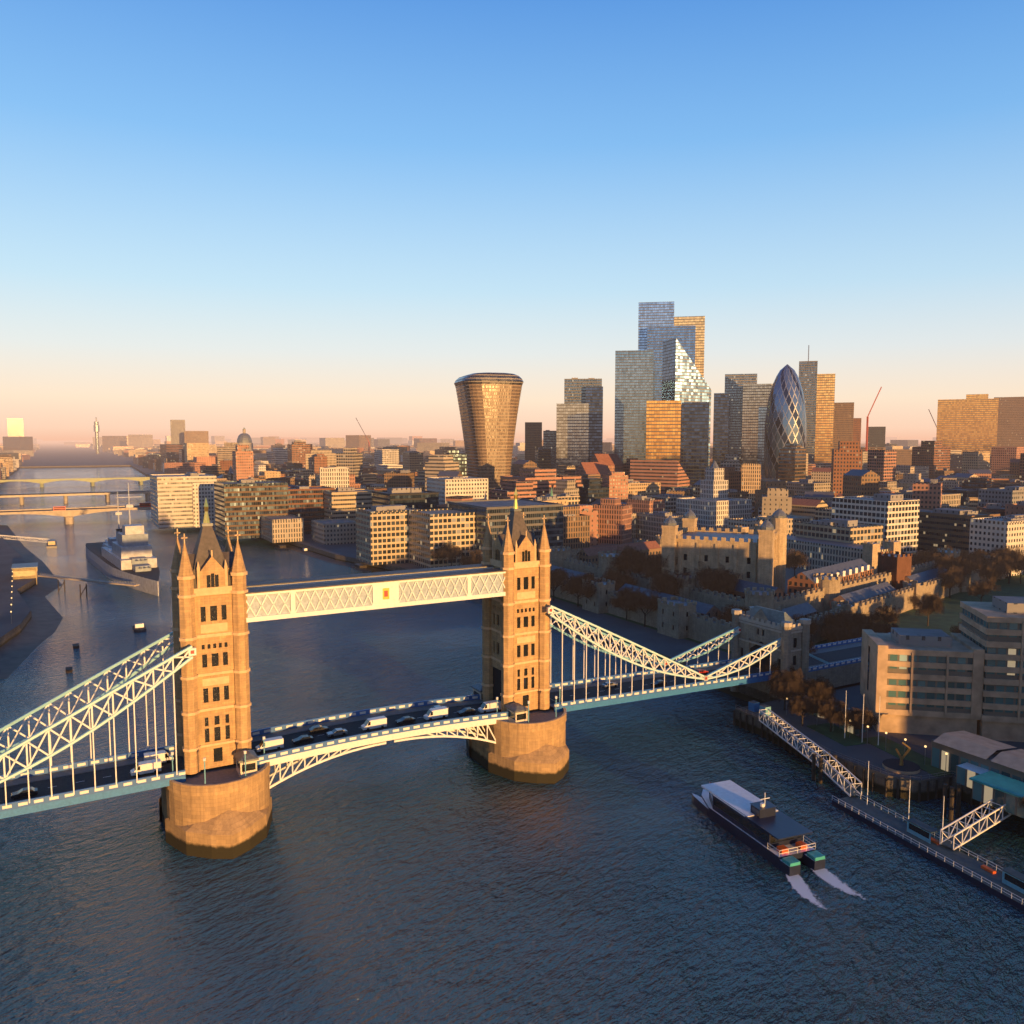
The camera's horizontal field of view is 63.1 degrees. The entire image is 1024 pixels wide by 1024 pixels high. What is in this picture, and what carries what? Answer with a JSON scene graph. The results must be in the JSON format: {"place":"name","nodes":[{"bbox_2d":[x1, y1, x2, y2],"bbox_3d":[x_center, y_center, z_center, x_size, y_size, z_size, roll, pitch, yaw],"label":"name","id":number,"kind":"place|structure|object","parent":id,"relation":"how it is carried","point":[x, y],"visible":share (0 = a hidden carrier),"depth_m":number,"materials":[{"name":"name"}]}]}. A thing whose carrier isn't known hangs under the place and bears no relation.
{"place":"outdoors","nodes":[
{"label":"outdoors","id":0,"kind":"place"},
{"bbox_2d":[0,467,1023,1023],"bbox_3d":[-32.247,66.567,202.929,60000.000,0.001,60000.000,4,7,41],"label":"river water","id":1,"kind":"structure","parent":0,"point":[614,875],"depth_m":161.83,"materials":[{"name":"blue liquid"}]},
{"bbox_2d":[86,483,159,595],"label":"warship","id":2,"kind":"object","parent":1,"relation":"on","point":[124,555],"visible":0.96,"depth_m":494.74,"materials":[{"name":"white paint"}]},
{"bbox_2d":[0,535,372,672],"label":"moored boats","id":3,"kind":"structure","parent":1,"relation":"on","point":[24,570],"depth_m":472.05,"materials":[{"name":"metal"}]},
{"bbox_2d":[692,780,824,875],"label":"passenger ferry","id":4,"kind":"object","parent":1,"relation":"in","point":[768,831],"visible":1,"depth_m":172.15,"materials":[{"name":"black metal"}]},
{"bbox_2d":[786,869,865,908],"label":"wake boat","id":5,"kind":"object","parent":1,"relation":"on","point":[800,886],"visible":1,"depth_m":157.71,"materials":[{"name":"white liquid"}]},
{"bbox_2d":[0,441,1023,811],"bbox_3d":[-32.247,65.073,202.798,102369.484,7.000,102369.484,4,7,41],"label":"ground","id":6,"kind":"structure","parent":0,"point":[30,621],"depth_m":341.81,"materials":[{"name":"grey concrete"}]},
{"bbox_2d":[0,466,232,523],"bbox_3d":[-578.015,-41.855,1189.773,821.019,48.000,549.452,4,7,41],"label":"river bridges","id":7,"kind":"structure","parent":6,"relation":"on","point":[68,514],"depth_m":1062.30,"materials":[{"name":"concrete"}]},
{"bbox_2d":[0,488,861,858],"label":"suspension bridge","id":8,"kind":"structure","parent":6,"relation":"on","point":[212,780],"depth_m":191.54,"materials":[{"name":"stone"}]},
{"bbox_2d":[11,669,707,799],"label":"road vehicles","id":9,"kind":"object","parent":8,"relation":"on","point":[147,765],"visible":0.93,"depth_m":194.17,"materials":[{"name":"white paint"}]},
{"bbox_2d":[0,435,1023,549],"bbox_3d":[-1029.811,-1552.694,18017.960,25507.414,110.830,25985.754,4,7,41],"label":"city blocks","id":10,"kind":"structure","parent":6,"relation":"on","point":[596,509],"depth_m":977.89,"materials":[{"name":"brown brick"}]},
{"bbox_2d":[7,302,1023,487],"bbox_3d":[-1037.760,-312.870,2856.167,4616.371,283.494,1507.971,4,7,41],"label":"city skyline","id":11,"kind":"structure","parent":6,"relation":"on","point":[662,400],"depth_m":1184.81,"materials":[{"name":"grey glass"}]},
{"bbox_2d":[150,428,1023,576],"bbox_3d":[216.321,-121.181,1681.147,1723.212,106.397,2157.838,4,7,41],"label":"city","id":12,"kind":"object","parent":6,"relation":"on","point":[396,525],"visible":0.71,"depth_m":644.64,"materials":[{"name":"stone"}]},
{"bbox_2d":[415,541,1023,808],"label":"bare trees","id":13,"kind":"object","parent":6,"relation":"on","point":[837,629],"visible":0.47,"depth_m":366.32,"materials":[{"name":"brown plant"}]},
{"bbox_2d":[480,503,1023,653],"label":"tower of london","id":14,"kind":"structure","parent":6,"relation":"on","point":[840,577],"depth_m":385.53,"materials":[{"name":"beige stone"}]},
{"bbox_2d":[733,596,1023,817],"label":"tower hotel","id":15,"kind":"structure","parent":6,"relation":"on","point":[956,693],"depth_m":219.66,"materials":[{"name":"concrete"}]},
{"bbox_2d":[759,709,1023,911],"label":"river pier","id":16,"kind":"structure","parent":6,"relation":"on","point":[1005,885],"depth_m":175.38,"materials":[{"name":"white paint"}]},
{"bbox_2d":[0,0,1023,440],"label":"sky","id":17,"kind":"structure","parent":0,"point":[299,219],"materials":[{"name":"blue"}]}
]}

